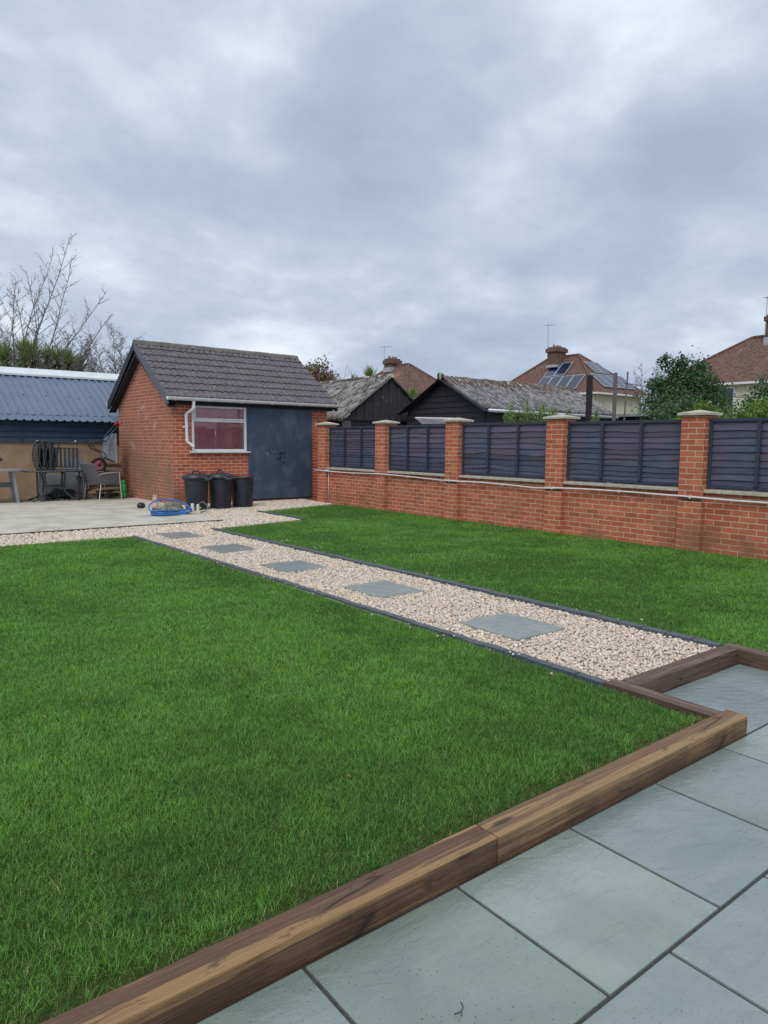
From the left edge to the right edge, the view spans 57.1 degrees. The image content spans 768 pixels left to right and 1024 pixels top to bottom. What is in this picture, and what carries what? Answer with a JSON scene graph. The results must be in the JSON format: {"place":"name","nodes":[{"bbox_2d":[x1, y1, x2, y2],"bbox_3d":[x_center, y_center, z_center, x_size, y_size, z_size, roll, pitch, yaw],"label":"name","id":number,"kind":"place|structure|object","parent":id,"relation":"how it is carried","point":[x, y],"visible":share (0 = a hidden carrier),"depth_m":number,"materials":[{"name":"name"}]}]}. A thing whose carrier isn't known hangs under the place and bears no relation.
{"place":"outdoors","nodes":[
{"label":"outdoors","id":0,"kind":"place"},
{"bbox_2d":[0,496,120,502],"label":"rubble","id":1,"kind":"object","parent":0,"point":[12,501],"visible":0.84,"depth_m":16.33,"materials":[{"name":"stone"}]},
{"bbox_2d":[0,494,130,502],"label":"dirt","id":2,"kind":"structure","parent":0,"point":[10,499],"depth_m":16.73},
{"bbox_2d":[38,474,63,499],"bbox_3d":[-7.839,-0.600,16.681,0.640,0.600,0.020,-4,1,-38],"label":"grey sheet","id":3,"kind":"object","parent":2,"relation":"on","point":[53,479],"visible":0.36,"depth_m":16.66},
{"bbox_2d":[45,488,75,499],"bbox_3d":[-7.599,-0.436,16.673,0.732,0.287,0.436,-4,7,-38],"label":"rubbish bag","id":4,"kind":"object","parent":2,"relation":"on","point":[56,493],"visible":0.79,"depth_m":16.53,"materials":[{"name":"plastic"}]},
{"bbox_2d":[64,459,87,493],"bbox_3d":[-7.418,-0.804,17.001,0.520,0.950,0.025,-4,4,-41],"label":"grey sheet","id":5,"kind":"object","parent":2,"relation":"on","point":[71,481],"visible":0.5,"depth_m":16.95,"materials":[{"name":"metal"}]},
{"bbox_2d":[73,494,100,499],"bbox_3d":[-7.118,-0.364,16.851,0.664,0.147,0.343,-4,7,-38],"label":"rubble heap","id":6,"kind":"object","parent":2,"relation":"on","point":[89,496],"visible":0.65,"depth_m":16.76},
{"bbox_2d":[75,485,99,493],"bbox_3d":[-7.134,-0.522,16.956,0.634,0.045,0.120,-28,23,-38],"label":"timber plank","id":7,"kind":"object","parent":6,"relation":"on","point":[92,488],"visible":0.78,"depth_m":16.95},
{"bbox_2d":[89,483,121,487],"bbox_3d":[-6.832,-0.647,17.339,0.760,0.070,0.200,-6,8,-38],"label":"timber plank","id":8,"kind":"object","parent":7,"relation":"on","point":[110,485],"visible":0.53,"depth_m":17.28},
{"bbox_2d":[121,480,126,497],"bbox_3d":[-6.390,-0.561,17.270,0.167,0.430,0.136,-4,7,-38],"label":"green tool","id":9,"kind":"object","parent":2,"relation":"on","point":[123,486],"visible":0.95,"depth_m":17.24,"materials":[{"name":"green plastic"}]},
{"bbox_2d":[0,498,221,533],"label":"concrete slab","id":10,"kind":"structure","parent":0,"point":[15,517],"depth_m":13.13,"materials":[{"name":"concrete"}]},
{"bbox_2d":[0,469,22,502],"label":"plastic table","id":11,"kind":"object","parent":10,"relation":"on","point":[12,477],"visible":0.98,"depth_m":15.66,"materials":[{"name":"grey"}]},
{"bbox_2d":[22,470,82,501],"bbox_3d":[-7.594,-0.609,16.235,1.302,0.702,0.788,-4,7,-38],"label":"patio table","id":12,"kind":"object","parent":10,"relation":"on","point":[45,485],"visible":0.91,"depth_m":16.18,"materials":[{"name":"black glass"}]},
{"bbox_2d":[32,441,45,470],"bbox_3d":[-7.800,-1.276,15.960,0.212,0.670,0.361,0,6,-6],"label":"folding chair","id":13,"kind":"object","parent":12,"relation":"on","point":[39,456],"visible":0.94,"depth_m":15.86,"materials":[{"name":"black metal"}]},
{"bbox_2d":[39,441,51,470],"bbox_3d":[-7.696,-1.282,16.035,0.212,0.670,0.361,2,5,-7],"label":"folding chair","id":14,"kind":"object","parent":12,"relation":"on","point":[44,457],"visible":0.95,"depth_m":15.91,"materials":[{"name":"black metal"}]},
{"bbox_2d":[45,441,59,469],"bbox_3d":[-7.584,-1.288,16.116,0.212,0.670,0.361,3,5,-7],"label":"folding chair","id":15,"kind":"object","parent":12,"relation":"on","point":[51,464],"visible":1,"depth_m":16.02,"materials":[{"name":"black metal"}]},
{"bbox_2d":[34,440,78,469],"bbox_3d":[-7.487,-1.300,16.157,0.936,0.684,0.134,-3,7,-33],"label":"slatted seat","id":16,"kind":"object","parent":12,"relation":"on","point":[69,458],"visible":0.97,"depth_m":16.30,"materials":[{"name":"grey metal"}]},
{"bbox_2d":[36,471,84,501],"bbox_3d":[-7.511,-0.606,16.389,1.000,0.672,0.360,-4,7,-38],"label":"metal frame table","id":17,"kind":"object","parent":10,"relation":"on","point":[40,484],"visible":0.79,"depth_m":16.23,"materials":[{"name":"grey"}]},
{"bbox_2d":[79,463,121,500],"bbox_3d":[-6.692,-0.720,16.654,0.622,0.865,0.725,4,7,32],"label":"rattan armchair","id":18,"kind":"object","parent":10,"relation":"on","point":[92,475],"visible":1,"depth_m":16.45,"materials":[{"name":"grey wicker"}]},
{"bbox_2d":[0,520,222,535],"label":"slab shuttering","id":19,"kind":"object","parent":10,"relation":"attached to","point":[70,530],"visible":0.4,"depth_m":11.43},
{"bbox_2d":[152,504,179,515],"bbox_3d":[-4.113,-0.042,13.333,0.507,0.202,0.284,-4,7,-38],"label":"rock","id":20,"kind":"object","parent":10,"relation":"on","point":[168,507],"visible":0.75,"depth_m":13.24,"materials":[{"name":"stone"}]},
{"bbox_2d":[164,501,182,508],"bbox_3d":[-4.252,-0.117,14.193,0.440,0.199,0.318,-1,6,-19],"label":"rock","id":21,"kind":"object","parent":10,"relation":"on","point":[174,503],"visible":0.35,"depth_m":14.12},
{"bbox_2d":[148,499,207,515],"bbox_3d":[-3.976,-0.105,13.607,0.566,0.282,1.216,4,6,29],"label":"garden hose","id":22,"kind":"object","parent":10,"relation":"on","point":[182,511],"visible":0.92,"depth_m":13.47,"materials":[{"name":"blue"}]},
{"bbox_2d":[0,536,707,1023],"bbox_3d":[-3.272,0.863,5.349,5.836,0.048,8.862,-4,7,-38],"label":"grass","id":23,"kind":"structure","parent":0,"point":[140,558],"depth_m":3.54,"materials":[{"name":"plant"}]},
{"bbox_2d":[0,499,715,680],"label":"gravel","id":24,"kind":"structure","parent":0,"point":[232,516],"depth_m":6.46,"materials":[{"name":"gravel"}]},
{"bbox_2d":[156,531,202,538],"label":"stepping slab","id":25,"kind":"structure","parent":24,"relation":"on","point":[181,535],"depth_m":10.63,"materials":[{"name":"stone"}]},
{"bbox_2d":[180,470,211,509],"bbox_3d":[-3.903,-0.458,14.683,0.654,0.815,0.548,-1,6,-14],"label":"dustbin","id":26,"kind":"object","parent":24,"relation":"on","point":[196,487],"visible":0.93,"depth_m":14.49,"materials":[{"name":"black plastic"}]},
{"bbox_2d":[208,470,232,508],"bbox_3d":[-3.488,-0.490,15.044,0.654,0.815,0.548,1,6,6],"label":"dustbin","id":27,"kind":"object","parent":24,"relation":"on","point":[220,489],"visible":0.86,"depth_m":14.86,"materials":[{"name":"black plastic"}]},
{"bbox_2d":[202,544,257,553],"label":"stepping slab","id":28,"kind":"structure","parent":24,"relation":"on","point":[225,549],"depth_m":9.39,"materials":[{"name":"stone"}]},
{"bbox_2d":[232,476,255,506],"bbox_3d":[-3.097,-0.448,15.443,0.529,0.660,0.593,0,6,-2],"label":"dustbin","id":29,"kind":"object","parent":24,"relation":"on","point":[242,491],"visible":0.85,"depth_m":15.25,"materials":[{"name":"black plastic"}]},
{"bbox_2d":[260,560,326,572],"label":"stepping slab","id":30,"kind":"structure","parent":24,"relation":"on","point":[294,566],"depth_m":8.08,"materials":[{"name":"stone"}]},
{"bbox_2d":[351,603,368,609],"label":"edging block","id":31,"kind":"structure","parent":24,"relation":"on","point":[361,606],"depth_m":6.16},
{"bbox_2d":[365,607,382,613],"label":"edging block","id":32,"kind":"structure","parent":24,"relation":"on","point":[374,610],"depth_m":6.01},
{"bbox_2d":[343,580,424,597],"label":"stepping slab","id":33,"kind":"structure","parent":24,"relation":"on","point":[386,589],"depth_m":6.86,"materials":[{"name":"stone"}]},
{"bbox_2d":[379,611,398,618],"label":"edging block","id":34,"kind":"structure","parent":24,"relation":"on","point":[389,614],"depth_m":5.85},
{"bbox_2d":[394,616,414,622],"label":"edging block","id":35,"kind":"structure","parent":24,"relation":"on","point":[402,619],"depth_m":5.72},
{"bbox_2d":[409,621,429,629],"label":"edging block","id":36,"kind":"structure","parent":24,"relation":"on","point":[417,624],"depth_m":5.54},
{"bbox_2d":[427,626,447,635],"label":"edging block","id":37,"kind":"structure","parent":24,"relation":"on","point":[435,629],"depth_m":5.39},
{"bbox_2d":[431,578,449,584],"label":"edging block","id":38,"kind":"structure","parent":24,"relation":"on","point":[442,581],"depth_m":7.28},
{"bbox_2d":[444,631,466,641],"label":"edging block","id":39,"kind":"structure","parent":24,"relation":"on","point":[450,634],"depth_m":5.25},
{"bbox_2d":[459,584,476,590],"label":"edging block","id":40,"kind":"structure","parent":24,"relation":"on","point":[468,587],"depth_m":6.96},
{"bbox_2d":[462,637,484,648],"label":"edging block","id":41,"kind":"structure","parent":24,"relation":"on","point":[477,643],"depth_m":5.07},
{"bbox_2d":[474,587,493,593],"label":"edging block","id":42,"kind":"structure","parent":24,"relation":"on","point":[483,590],"depth_m":6.80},
{"bbox_2d":[482,642,507,654],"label":"edging block","id":43,"kind":"structure","parent":24,"relation":"on","point":[496,648],"depth_m":4.92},
{"bbox_2d":[489,591,507,597],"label":"edging block","id":44,"kind":"structure","parent":24,"relation":"on","point":[497,594],"depth_m":6.65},
{"bbox_2d":[459,613,564,641],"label":"stepping slab","id":45,"kind":"structure","parent":24,"relation":"on","point":[515,627],"depth_m":5.51,"materials":[{"name":"stone"}]},
{"bbox_2d":[505,594,525,601],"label":"edging block","id":46,"kind":"structure","parent":24,"relation":"on","point":[513,597],"depth_m":6.49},
{"bbox_2d":[504,650,530,661],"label":"edging block","id":47,"kind":"structure","parent":24,"relation":"on","point":[522,657],"depth_m":4.75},
{"bbox_2d":[521,598,541,605],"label":"edging block","id":48,"kind":"structure","parent":24,"relation":"on","point":[530,601],"depth_m":6.33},
{"bbox_2d":[526,656,553,669],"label":"edging block","id":49,"kind":"structure","parent":24,"relation":"on","point":[538,661],"depth_m":4.62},
{"bbox_2d":[539,602,561,609],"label":"edging block","id":50,"kind":"structure","parent":24,"relation":"on","point":[549,605],"depth_m":6.18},
{"bbox_2d":[549,664,579,677],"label":"edging block","id":51,"kind":"structure","parent":24,"relation":"on","point":[570,672],"depth_m":4.45,"materials":[{"name":"concrete"}]},
{"bbox_2d":[558,606,580,615],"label":"edging block","id":52,"kind":"structure","parent":24,"relation":"on","point":[572,611],"depth_m":6.01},
{"bbox_2d":[577,610,600,619],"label":"edging block","id":53,"kind":"structure","parent":24,"relation":"on","point":[582,613],"depth_m":5.86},
{"bbox_2d":[576,672,606,686],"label":"edging block","id":54,"kind":"structure","parent":24,"relation":"on","point":[594,680],"depth_m":4.30,"materials":[{"name":"concrete"}]},
{"bbox_2d":[596,615,621,624],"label":"edging block","id":55,"kind":"structure","parent":24,"relation":"on","point":[608,619],"depth_m":5.71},
{"bbox_2d":[618,620,644,629],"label":"edging block","id":56,"kind":"structure","parent":24,"relation":"on","point":[631,625],"depth_m":5.54,"materials":[{"name":"concrete"}]},
{"bbox_2d":[641,626,669,635],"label":"edging block","id":57,"kind":"structure","parent":24,"relation":"on","point":[652,630],"depth_m":5.39,"materials":[{"name":"concrete"}]},
{"bbox_2d":[604,679,721,719],"bbox_3d":[1.551,1.086,3.976,0.106,0.105,0.654,-4,7,-38],"label":"timber sleeper","id":58,"kind":"object","parent":24,"relation":"on","point":[676,704],"visible":0.49,"depth_m":3.93,"materials":[{"name":"wood"}]},
{"bbox_2d":[665,632,694,642],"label":"edging block","id":59,"kind":"structure","parent":24,"relation":"on","point":[684,637],"depth_m":5.23,"materials":[{"name":"concrete"}]},
{"bbox_2d":[691,637,722,647],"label":"edging block","id":60,"kind":"structure","parent":24,"relation":"on","point":[709,643],"depth_m":5.07,"materials":[{"name":"concrete"}]},
{"bbox_2d":[320,373,413,470],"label":"black boarded garage","id":61,"kind":"structure","parent":0,"point":[366,401],"depth_m":20.02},
{"bbox_2d":[351,420,406,470],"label":"doors","id":62,"kind":"structure","parent":61,"relation":"in","point":[353,423],"depth_m":19.65,"materials":[{"name":"wood"}]},
{"bbox_2d":[0,0,767,412],"label":"sky","id":63,"kind":"structure","parent":0,"point":[443,184],"materials":[{"name":"grey"}]},
{"bbox_2d":[376,346,435,397],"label":"distant hipped house","id":64,"kind":"structure","parent":0,"point":[407,376],"depth_m":52.63,"materials":[{"name":"red tile"}]},
{"bbox_2d":[197,664,767,1023],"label":"patio","id":65,"kind":"structure","parent":0,"point":[607,921],"depth_m":2.19,"materials":[{"name":"stone"}]},
{"bbox_2d":[194,664,767,1023],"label":"patio joints","id":66,"kind":"object","parent":65,"relation":"on","point":[581,1021],"visible":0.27,"depth_m":2.15,"materials":[{"name":"concrete"}]},
{"bbox_2d":[40,825,496,1023],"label":"timber sleeper","id":67,"kind":"object","parent":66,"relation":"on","point":[195,987],"visible":1,"depth_m":2.03,"materials":[{"name":"wood"}]},
{"bbox_2d":[477,709,747,864],"bbox_3d":[1.121,1.161,3.154,1.890,0.109,0.112,-4,7,-38],"label":"timber sleeper","id":68,"kind":"object","parent":66,"relation":"on","point":[521,827],"visible":0.96,"depth_m":2.96,"materials":[{"name":"wood"}]},
{"bbox_2d":[621,646,736,692],"bbox_3d":[1.934,1.031,4.564,1.215,0.107,0.117,-4,7,-38],"label":"timber sleeper","id":69,"kind":"object","parent":66,"relation":"on","point":[666,677],"visible":0.87,"depth_m":4.51,"materials":[{"name":"wood"}]},
{"bbox_2d":[722,643,767,670],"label":"timber sleeper","id":70,"kind":"object","parent":65,"relation":"on","point":[752,658],"visible":0.71,"depth_m":4.83,"materials":[{"name":"wood"}]},
{"bbox_2d":[221,504,767,651],"bbox_3d":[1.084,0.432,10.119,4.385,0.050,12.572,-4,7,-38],"label":"grass","id":71,"kind":"structure","parent":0,"point":[385,521],"depth_m":8.46,"materials":[{"name":"plant"}]},
{"bbox_2d":[397,373,618,482],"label":"dark clad garage","id":72,"kind":"structure","parent":0,"point":[474,399],"depth_m":19.06,"materials":[{"name":"black wood"}]},
{"bbox_2d":[511,324,647,413],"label":"semi detached house","id":73,"kind":"structure","parent":0,"point":[558,366],"depth_m":54.60,"materials":[{"name":"red tile"}]},
{"bbox_2d":[668,296,767,413],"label":"cream corner house","id":74,"kind":"structure","parent":0,"point":[743,363],"depth_m":43.52,"materials":[{"name":"red tile"}]},
{"bbox_2d":[717,387,735,413],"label":"window","id":75,"kind":"structure","parent":74,"relation":"in","point":[732,389],"depth_m":42.81,"materials":[{"name":"white plastic"}]},
{"label":"ground","id":76,"kind":"structure","parent":0,"visible":0},
{"bbox_2d":[0,274,26,365],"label":"bare tree","id":77,"kind":"object","parent":76,"relation":"on","point":[12,328],"visible":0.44,"depth_m":26.71,"materials":[{"name":"brown plant"}]},
{"bbox_2d":[0,335,58,369],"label":"cordyline palm","id":78,"kind":"object","parent":76,"relation":"on","point":[24,350],"visible":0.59,"depth_m":23.76,"materials":[{"name":"green plant"}]},
{"bbox_2d":[0,233,112,369],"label":"bare tree","id":79,"kind":"object","parent":76,"relation":"on","point":[37,311],"visible":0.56,"depth_m":28.02,"materials":[{"name":"brown plant"}]},
{"bbox_2d":[0,366,120,498],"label":"blue outbuilding","id":80,"kind":"structure","parent":76,"relation":"on","point":[52,405],"depth_m":17.88,"materials":[{"name":"metal"}]},
{"bbox_2d":[2,323,120,373],"bbox_3d":[-10.790,-3.492,23.439,4.003,5.505,1.590,1,6,0],"label":"bare bush","id":81,"kind":"object","parent":76,"relation":"on","point":[92,365],"visible":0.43,"depth_m":23.33,"materials":[{"name":"green plant"}]},
{"bbox_2d":[46,345,96,371],"bbox_3d":[-10.876,-3.324,24.356,2.230,4.998,1.582,3,6,22],"label":"cordyline palm","id":82,"kind":"object","parent":76,"relation":"on","point":[69,354],"visible":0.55,"depth_m":24.04,"materials":[{"name":"green plant"}]},
{"bbox_2d":[79,322,145,373],"bbox_3d":[-10.004,-4.002,26.220,2.497,5.989,1.889,1,6,9],"label":"bare bush","id":83,"kind":"object","parent":76,"relation":"on","point":[120,360],"visible":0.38,"depth_m":25.86,"materials":[{"name":"brown plant"}]},
{"bbox_2d":[106,339,341,504],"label":"brick shed","id":84,"kind":"structure","parent":76,"relation":"on","point":[183,409],"depth_m":16.76,"materials":[{"name":"brick"}]},
{"bbox_2d":[189,405,250,452],"bbox_3d":[-3.752,-1.888,16.144,1.500,1.063,0.135,-4,7,-40],"label":"window","id":85,"kind":"structure","parent":84,"relation":"in","point":[215,429],"depth_m":16.16,"materials":[{"name":"white plastic"}]},
{"bbox_2d":[248,408,279,498],"bbox_3d":[-2.870,-1.398,16.925,0.848,2.155,0.035,-4,7,-40],"label":"door","id":86,"kind":"structure","parent":84,"relation":"in","point":[264,423],"depth_m":16.91,"materials":[{"name":"wood"}]},
{"bbox_2d":[280,409,310,497],"bbox_3d":[-2.193,-1.447,17.489,0.908,2.155,0.035,-4,7,-40],"label":"door","id":87,"kind":"structure","parent":84,"relation":"in","point":[295,425],"depth_m":17.47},
{"bbox_2d":[305,351,340,383],"bbox_3d":[-2.997,-4.074,30.121,2.764,5.494,2.576,-4,7,-38],"label":"red leaved shrub","id":88,"kind":"object","parent":76,"relation":"on","point":[314,371],"visible":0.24,"depth_m":29.76,"materials":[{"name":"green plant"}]},
{"bbox_2d":[360,364,381,376],"bbox_3d":[-0.511,-2.908,24.215,1.120,4.368,1.069,-4,7,-38],"label":"cordyline palm","id":89,"kind":"object","parent":76,"relation":"on","point":[369,371],"visible":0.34,"depth_m":23.89,"materials":[{"name":"green plant"}]},
{"bbox_2d":[406,385,420,398],"bbox_3d":[0.517,-2.483,23.177,1.870,3.773,1.032,3,6,24],"label":"cordyline palm","id":90,"kind":"object","parent":76,"relation":"on","point":[413,392],"visible":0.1,"depth_m":22.76,"materials":[{"name":"green plant"}]},
{"bbox_2d":[503,401,518,476],"bbox_3d":[2.422,-0.899,13.613,0.373,2.495,0.342,-4,7,-38],"label":"young conifer","id":91,"kind":"object","parent":76,"relation":"on","point":[509,414],"visible":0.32,"depth_m":13.49,"materials":[{"name":"green plant"}]},
{"bbox_2d":[517,396,534,477],"bbox_3d":[2.719,-0.941,13.647,0.351,2.576,0.355,-3,6,-28],"label":"young conifer","id":92,"kind":"object","parent":76,"relation":"on","point":[524,415],"visible":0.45,"depth_m":13.54,"materials":[{"name":"green plant"}]},
{"bbox_2d":[527,401,553,478],"bbox_3d":[3.030,-0.922,13.662,0.574,2.542,0.686,-4,7,-38],"label":"young conifer","id":93,"kind":"object","parent":76,"relation":"on","point":[541,410],"visible":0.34,"depth_m":13.54,"materials":[{"name":"green plant"}]},
{"bbox_2d":[315,410,767,559],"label":"brick wall","id":94,"kind":"structure","parent":76,"relation":"on","point":[738,529],"depth_m":11.25,"materials":[{"name":"brick"}]},
{"bbox_2d":[329,426,374,468],"bbox_3d":[-0.692,-1.456,15.887,0.078,0.932,1.928,-4,7,-38],"label":"fence panel","id":95,"kind":"object","parent":94,"relation":"on","point":[353,446],"visible":0.82,"depth_m":15.92,"materials":[{"name":"wood"}]},
{"bbox_2d":[389,424,445,472],"bbox_3d":[0.680,-1.272,14.138,0.078,0.932,1.848,-4,7,-38],"label":"fence panel","id":96,"kind":"object","parent":94,"relation":"on","point":[416,447],"visible":0.83,"depth_m":14.16,"materials":[{"name":"wood"}]},
{"bbox_2d":[462,422,546,477],"bbox_3d":[2.089,-1.089,12.343,0.078,0.942,2.048,-4,7,-38],"label":"fence panel","id":97,"kind":"object","parent":94,"relation":"on","point":[514,449],"visible":0.9,"depth_m":12.33,"materials":[{"name":"wood"}]},
{"bbox_2d":[313,469,767,503],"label":"wall conduit","id":98,"kind":"object","parent":94,"relation":"attached to","point":[618,491],"depth_m":11.22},
{"bbox_2d":[566,419,681,485],"bbox_3d":[3.535,-0.890,10.501,0.078,0.932,1.968,-4,7,-38],"label":"fence panel","id":99,"kind":"object","parent":94,"relation":"on","point":[640,451],"visible":0.85,"depth_m":10.46,"materials":[{"name":"wood"}]},
{"bbox_2d":[706,417,767,490],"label":"fence panel","id":100,"kind":"object","parent":94,"relation":"on","point":[738,454],"visible":1,"depth_m":9.16,"materials":[{"name":"wood"}]},
{"bbox_2d":[583,375,592,481],"bbox_3d":[3.924,-1.132,13.631,0.090,2.980,0.090,-4,7,-38],"label":"black post","id":101,"kind":"object","parent":76,"relation":"on","point":[589,393],"visible":0.45,"depth_m":13.50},
{"bbox_2d":[609,373,617,482],"bbox_3d":[6.221,-1.962,19.168,0.080,3.590,0.080,-4,7,-38],"label":"grey post","id":102,"kind":"object","parent":76,"relation":"on","point":[615,378],"visible":0.45,"depth_m":19.03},
{"bbox_2d":[618,372,628,483],"bbox_3d":[6.476,-1.973,19.150,0.195,3.622,0.044,-1,6,-15],"label":"thin pole","id":103,"kind":"object","parent":76,"relation":"on","point":[625,398],"visible":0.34,"depth_m":19.04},
{"bbox_2d":[624,383,765,398],"bbox_3d":[12.304,-3.803,22.141,13.236,0.560,0.019,-3,6,-28],"label":"overhead cable","id":104,"kind":"object","parent":103,"relation":"attached to","point":[685,391],"visible":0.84,"depth_m":20.16,"materials":[{"name":"grey plastic"}]},
{"bbox_2d":[633,356,663,407],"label":"bare tree","id":105,"kind":"object","parent":76,"relation":"on","point":[639,383],"visible":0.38,"depth_m":40.02,"materials":[{"name":"brown plant"}]},
{"bbox_2d":[635,386,718,486],"bbox_3d":[8.434,-1.907,20.089,2.469,3.345,1.860,0,6,-8],"label":"round bush","id":106,"kind":"object","parent":76,"relation":"on","point":[678,407],"visible":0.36,"depth_m":19.89,"materials":[{"name":"green plant"}]},
{"bbox_2d":[604,413,761,491],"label":"flat roof store","id":107,"kind":"structure","parent":76,"relation":"on","point":[628,417],"depth_m":21.56,"materials":[{"name":"grey plastic"}]},
{"bbox_2d":[626,345,741,413],"bbox_3d":[10.230,-3.120,24.174,3.788,4.996,3.278,-4,7,-38],"label":"broadleaf tree","id":108,"kind":"object","parent":76,"relation":"on","point":[681,376],"visible":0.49,"depth_m":23.78,"materials":[{"name":"green plant"}]},
{"bbox_2d":[672,395,734,422],"bbox_3d":[8.589,-1.618,18.962,1.789,2.994,0.925,-1,6,-11],"label":"lime bush","id":109,"kind":"object","parent":76,"relation":"on","point":[702,405],"visible":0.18,"depth_m":18.79,"materials":[{"name":"green plant"}]},
{"bbox_2d":[718,391,767,490],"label":"lime shrub","id":110,"kind":"object","parent":76,"relation":"on","point":[760,412],"visible":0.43,"depth_m":16.89,"materials":[{"name":"green plant"}]},
{"bbox_2d":[731,372,767,491],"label":"holly tree","id":111,"kind":"object","parent":76,"relation":"on","point":[762,388],"visible":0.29,"depth_m":19.01,"materials":[{"name":"green plant"}]},
{"label":"timber plank","id":112,"kind":"object","parent":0,"visible":0},
{"label":"timber plank","id":113,"kind":"object","parent":112,"relation":"on","visible":0},
{"bbox_2d":[88,421,122,472],"bbox_3d":[-6.793,-1.586,17.188,0.756,1.260,0.470,-4,7,-38],"label":"wheelbarrow","id":114,"kind":"object","parent":113,"relation":"on","point":[109,452],"visible":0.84,"depth_m":17.11,"materials":[{"name":"grey metal"}]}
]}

